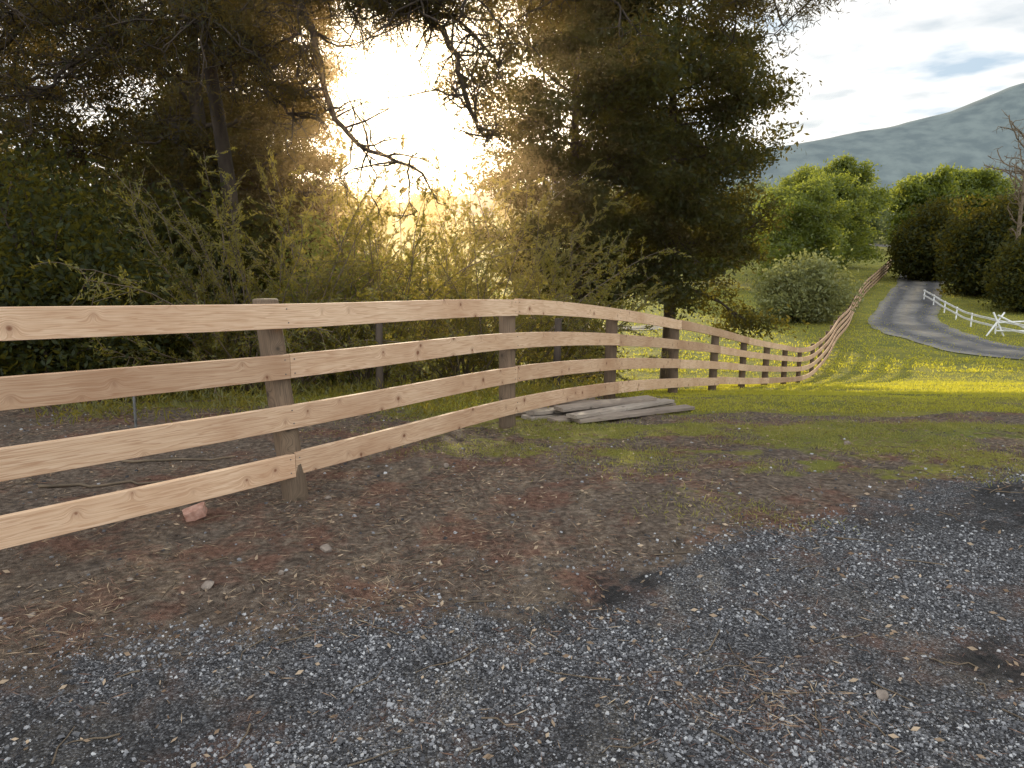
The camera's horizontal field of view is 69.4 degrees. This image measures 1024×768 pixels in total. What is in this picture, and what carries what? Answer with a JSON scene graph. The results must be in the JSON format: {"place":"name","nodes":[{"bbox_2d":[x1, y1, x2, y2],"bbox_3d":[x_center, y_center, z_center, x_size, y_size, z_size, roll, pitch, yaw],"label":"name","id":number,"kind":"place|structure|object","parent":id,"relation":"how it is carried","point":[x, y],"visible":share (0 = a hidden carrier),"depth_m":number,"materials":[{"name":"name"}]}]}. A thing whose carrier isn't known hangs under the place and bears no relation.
{"place":"outdoors","nodes":[
{"label":"outdoors","id":0,"kind":"place"},
{"bbox_2d":[0,116,364,275],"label":"forest backdrop","id":1,"kind":"structure","parent":0,"point":[102,172],"depth_m":28.12,"materials":[{"name":"green plant"}]},
{"bbox_2d":[0,215,1023,767],"bbox_3d":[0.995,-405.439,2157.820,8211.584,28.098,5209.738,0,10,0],"label":"ground","id":2,"kind":"structure","parent":0,"point":[166,609],"depth_m":3.67,"materials":[{"name":"soil"}]},
{"bbox_2d":[0,21,131,373],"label":"pine tree","id":3,"kind":"object","parent":2,"relation":"on","point":[51,104],"visible":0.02,"depth_m":18.59,"materials":[{"name":"green plant"}]},
{"bbox_2d":[0,0,174,241],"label":"pine tree","id":4,"kind":"object","parent":2,"relation":"on","point":[77,142],"visible":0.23,"depth_m":15.61,"materials":[{"name":"green plant"}]},
{"bbox_2d":[0,123,193,376],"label":"thicket shrub","id":5,"kind":"object","parent":2,"relation":"on","point":[52,162],"visible":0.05,"depth_m":11.99,"materials":[{"name":"green plant"}]},
{"bbox_2d":[0,147,230,405],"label":"thicket shrub","id":6,"kind":"object","parent":2,"relation":"on","point":[62,285],"visible":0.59,"depth_m":8.85,"materials":[{"name":"green plant"}]},
{"bbox_2d":[132,396,137,427],"bbox_3d":[-3.340,0.293,6.561,0.042,0.821,0.024,0,10,0],"label":"steel picket","id":7,"kind":"object","parent":2,"relation":"on","point":[134,411],"visible":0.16,"depth_m":6.54,"materials":[{"name":"grey metal"}]},
{"bbox_2d":[12,0,342,287],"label":"pine tree","id":8,"kind":"object","parent":2,"relation":"on","point":[195,138],"visible":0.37,"depth_m":15.31,"materials":[{"name":"green plant"}]},
{"bbox_2d":[182,502,207,521],"bbox_3d":[-1.896,0.770,4.434,0.137,0.068,0.082,-21,27,-24],"label":"broken brick","id":9,"kind":"object","parent":2,"relation":"on","point":[195,512],"visible":1,"depth_m":4.41,"materials":[{"name":"brick"}]},
{"bbox_2d":[100,174,299,391],"bbox_3d":[-5.398,-1.615,12.864,3.876,3.906,4.037,-8,13,-39],"label":"thicket shrub","id":10,"kind":"object","parent":2,"relation":"on","point":[163,235],"visible":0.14,"depth_m":12.52,"materials":[{"name":"green plant"}]},
{"bbox_2d":[59,64,342,242],"bbox_3d":[-9.892,-4.861,23.148,9.405,10.295,8.832,-4,11,-18],"label":"blackwood tree","id":11,"kind":"object","parent":2,"relation":"on","point":[142,158],"visible":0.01,"depth_m":21.09,"materials":[{"name":"green plant"}]},
{"bbox_2d":[201,580,213,589],"bbox_3d":[-1.451,0.961,3.525,0.050,0.043,0.055,2,11,11],"label":"field stone","id":12,"kind":"object","parent":2,"relation":"on","point":[207,584],"visible":1,"depth_m":3.51,"materials":[{"name":"beige stone"}]},
{"bbox_2d":[30,145,473,417],"bbox_3d":[-3.479,-1.585,10.348,6.207,3.693,6.866,0,10,0],"label":"tea tree shrub","id":13,"kind":"object","parent":2,"relation":"on","point":[223,342],"visible":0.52,"depth_m":10.29,"materials":[{"name":"green plant"}]},
{"bbox_2d":[178,0,383,380],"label":"pine tree","id":14,"kind":"object","parent":2,"relation":"on","point":[326,161],"visible":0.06,"depth_m":18.61,"materials":[{"name":"green plant"}]},
{"bbox_2d":[320,544,332,552],"bbox_3d":[-0.999,0.887,3.976,0.055,0.059,0.086,-7,13,-34],"label":"field stone","id":15,"kind":"object","parent":2,"relation":"on","point":[326,548],"visible":0.91,"depth_m":3.95,"materials":[{"name":"beige stone"}]},
{"bbox_2d":[22,371,652,425],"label":"weeds","id":16,"kind":"object","parent":2,"relation":"on","point":[340,390],"visible":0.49,"depth_m":8.56,"materials":[{"name":"green plant"}]},
{"bbox_2d":[237,201,442,388],"bbox_3d":[-3.437,-1.556,13.908,4.172,3.764,4.418,-9,14,-42],"label":"thicket shrub","id":17,"kind":"object","parent":2,"relation":"on","point":[319,233],"visible":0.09,"depth_m":13.90,"materials":[{"name":"green plant"}]},
{"bbox_2d":[102,124,610,377],"bbox_3d":[-4.143,-2.939,18.213,9.616,6.118,10.576,-10,14,-43],"label":"wattle shrub","id":18,"kind":"object","parent":2,"relation":"on","point":[388,213],"visible":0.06,"depth_m":16.84,"materials":[{"name":"green plant"}]},
{"bbox_2d":[174,158,561,391],"bbox_3d":[-2.332,-1.687,11.951,5.521,3.745,7.199,8,13,36],"label":"tea tree shrub","id":19,"kind":"object","parent":2,"relation":"on","point":[412,260],"visible":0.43,"depth_m":11.37,"materials":[{"name":"green plant"}]},
{"bbox_2d":[375,323,383,389],"bbox_3d":[-1.742,-0.196,9.724,0.112,1.202,0.100,0,10,0],"label":"old post","id":20,"kind":"object","parent":2,"relation":"on","point":[379,340],"visible":0.6,"depth_m":9.64,"materials":[{"name":"grey wood"}]},
{"bbox_2d":[334,249,505,362],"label":"shrub line","id":21,"kind":"object","parent":2,"relation":"on","point":[495,292],"visible":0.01,"depth_m":32.25,"materials":[{"name":"green plant"}]},
{"bbox_2d":[0,0,856,386],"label":"pine tree","id":22,"kind":"object","parent":2,"relation":"on","point":[168,24],"visible":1,"depth_m":10.27,"materials":[{"name":"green plant"}]},
{"bbox_2d":[0,259,890,549],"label":"timber fence","id":23,"kind":"object","parent":2,"relation":"on","point":[274,367],"visible":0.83,"depth_m":4.63,"materials":[{"name":"brown wood"}]},
{"bbox_2d":[250,118,674,382],"bbox_3d":[-1.762,-3.334,19.299,10.162,6.672,9.090,-5,12,-27],"label":"wattle shrub","id":24,"kind":"object","parent":2,"relation":"on","point":[462,217],"visible":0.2,"depth_m":17.63,"materials":[{"name":"green plant"}]},
{"bbox_2d":[262,169,690,391],"bbox_3d":[-1.091,-1.641,13.403,6.187,4.336,7.140,-8,13,-37],"label":"tea tree shrub","id":25,"kind":"object","parent":2,"relation":"on","point":[469,323],"visible":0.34,"depth_m":12.76,"materials":[{"name":"green plant"}]},
{"bbox_2d":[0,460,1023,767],"bbox_3d":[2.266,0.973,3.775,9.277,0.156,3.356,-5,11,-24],"label":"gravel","id":26,"kind":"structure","parent":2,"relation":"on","point":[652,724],"depth_m":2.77,"materials":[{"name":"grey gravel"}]},
{"bbox_2d":[0,400,1023,767],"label":"pine needle litter","id":27,"kind":"object","parent":2,"relation":"on","point":[368,572],"visible":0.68,"depth_m":3.95,"materials":[{"name":"brown plant"}]},
{"bbox_2d":[0,403,1023,767],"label":"fallen sticks","id":28,"kind":"object","parent":2,"relation":"on","point":[478,601],"visible":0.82,"depth_m":3.46,"materials":[{"name":"brown wood"}]},
{"bbox_2d":[0,400,1023,767],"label":"gravel stones","id":29,"kind":"object","parent":2,"relation":"on","point":[488,756],"visible":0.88,"depth_m":3.37,"materials":[{"name":"grey gravel stone"}]},
{"bbox_2d":[377,196,687,393],"bbox_3d":[0.203,-1.585,14.719,5.656,4.130,6.661,5,11,23],"label":"tea tree shrub","id":30,"kind":"object","parent":2,"relation":"on","point":[572,350],"visible":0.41,"depth_m":14.54,"materials":[{"name":"green plant"}]},
{"bbox_2d":[50,172,1022,250],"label":"distant trees","id":31,"kind":"object","parent":2,"relation":"on","point":[880,224],"visible":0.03,"depth_m":179.65,"materials":[{"name":"plant"}]},
{"bbox_2d":[553,318,561,388],"bbox_3d":[0.628,-0.264,10.322,0.121,1.302,0.110,0,10,0],"label":"old post","id":32,"kind":"object","parent":2,"relation":"on","point":[557,349],"visible":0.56,"depth_m":10.24,"materials":[{"name":"grey wood"}]},
{"bbox_2d":[420,0,698,383],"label":"blackwood tree","id":33,"kind":"object","parent":2,"relation":"on","point":[598,90],"visible":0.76,"depth_m":18.42,"materials":[{"name":"green plant"}]},
{"bbox_2d":[522,291,630,380],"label":"thicket shrub","id":34,"kind":"object","parent":2,"relation":"on","point":[588,328],"visible":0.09,"depth_m":24.53,"materials":[{"name":"green plant"}]},
{"bbox_2d":[516,395,694,423],"bbox_3d":[0.836,0.240,8.394,2.110,0.292,1.518,-7,13,-35],"label":"plank pile","id":35,"kind":"object","parent":2,"relation":"on","point":[585,410],"visible":0.88,"depth_m":7.86,"materials":[{"name":"grey wood"}]},
{"bbox_2d":[221,263,1023,413],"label":"grass","id":36,"kind":"structure","parent":2,"relation":"on","point":[945,391],"depth_m":17.67,"materials":[{"name":"green plant"}]},
{"bbox_2d":[223,396,1023,534],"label":"worn grass","id":37,"kind":"structure","parent":2,"relation":"on","point":[972,425],"depth_m":6.83,"materials":[{"name":"green plant"}]},
{"bbox_2d":[502,0,889,378],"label":"blackwood tree","id":38,"kind":"object","parent":2,"relation":"on","point":[713,156],"visible":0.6,"depth_m":19.82,"materials":[{"name":"green plant"}]},
{"bbox_2d":[674,217,750,283],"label":"orchard tree","id":39,"kind":"object","parent":2,"relation":"on","point":[713,259],"visible":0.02,"depth_m":69.38,"materials":[{"name":"green plant"}]},
{"bbox_2d":[746,165,862,281],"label":"wattle tree","id":40,"kind":"object","parent":2,"relation":"on","point":[814,217],"visible":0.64,"depth_m":62.31,"materials":[{"name":"green plant"}]},
{"bbox_2d":[739,247,871,323],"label":"saltbush shrub","id":41,"kind":"object","parent":2,"relation":"on","point":[810,291],"visible":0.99,"depth_m":46.42,"materials":[{"name":"green plant"}]},
{"bbox_2d":[752,164,882,274],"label":"wattle tree","id":42,"kind":"object","parent":2,"relation":"on","point":[856,193],"visible":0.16,"depth_m":73.26,"materials":[{"name":"green plant"}]},
{"bbox_2d":[788,151,900,264],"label":"wattle tree","id":43,"kind":"object","parent":2,"relation":"on","point":[878,197],"visible":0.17,"depth_m":87.08,"materials":[{"name":"green plant"}]},
{"bbox_2d":[876,689,888,700],"bbox_3d":[1.351,1.135,2.694,0.050,0.039,0.043,-2,11,-9],"label":"field stone","id":44,"kind":"object","parent":2,"relation":"on","point":[882,695],"visible":0.95,"depth_m":2.68,"materials":[{"name":"beige stone"}]},
{"bbox_2d":[880,191,965,281],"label":"roadside shrub","id":45,"kind":"object","parent":2,"relation":"on","point":[911,257],"visible":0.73,"depth_m":73.19,"materials":[{"name":"green plant"}]},
{"bbox_2d":[878,163,967,244],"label":"gum tree","id":46,"kind":"object","parent":2,"relation":"on","point":[911,190],"visible":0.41,"depth_m":115.79,"materials":[{"name":"green plant"}]},
{"bbox_2d":[923,290,1023,333],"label":"white rail fence","id":47,"kind":"object","parent":2,"relation":"on","point":[957,309],"visible":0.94,"depth_m":45.13,"materials":[{"name":"paint"}]},
{"bbox_2d":[925,190,1023,298],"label":"roadside shrub","id":48,"kind":"object","parent":2,"relation":"on","point":[969,248],"visible":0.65,"depth_m":60.83,"materials":[{"name":"green plant"}]},
{"bbox_2d":[948,165,1021,221],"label":"gum tree","id":49,"kind":"object","parent":2,"relation":"on","point":[982,183],"visible":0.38,"depth_m":121.21,"materials":[{"name":"green plant"}]},
{"bbox_2d":[949,187,1023,279],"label":"roadside shrub","id":50,"kind":"object","parent":2,"relation":"on","point":[1011,201],"visible":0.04,"depth_m":62.00,"materials":[{"name":"green plant"}]},
{"bbox_2d":[968,225,1023,313],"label":"roadside shrub","id":51,"kind":"object","parent":2,"relation":"on","point":[1007,287],"visible":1,"depth_m":52.65,"materials":[{"name":"green plant"}]},
{"bbox_2d":[983,109,1023,304],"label":"bare tree","id":52,"kind":"object","parent":2,"relation":"on","point":[1020,204],"visible":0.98,"depth_m":55.17,"materials":[{"name":"plant"}]},
{"bbox_2d":[986,312,1023,335],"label":"cross brace gate","id":53,"kind":"structure","parent":2,"relation":"on","point":[999,326],"depth_m":40.17,"materials":[{"name":"white paint"}]},
{"bbox_2d":[997,137,1023,198],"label":"bare tree","id":54,"kind":"object","parent":2,"relation":"on","point":[1015,172],"visible":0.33,"depth_m":64.26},
{"bbox_2d":[0,0,1023,202],"label":"sky","id":55,"kind":"structure","parent":0,"point":[883,63],"materials":[{"name":"white"}]},
{"bbox_2d":[490,325,662,331],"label":"dirt track","id":56,"kind":"structure","parent":0,"point":[643,327],"depth_m":44.24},
{"bbox_2d":[369,83,1023,214],"bbox_3d":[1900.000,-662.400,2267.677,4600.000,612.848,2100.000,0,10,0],"label":"mountain","id":57,"kind":"structure","parent":0,"point":[967,136],"depth_m":1770.24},
{"bbox_2d":[867,243,1023,359],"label":"gravel road","id":58,"kind":"structure","parent":0,"point":[905,320],"depth_m":46.19,"materials":[{"name":"grey gravel"}]}
]}

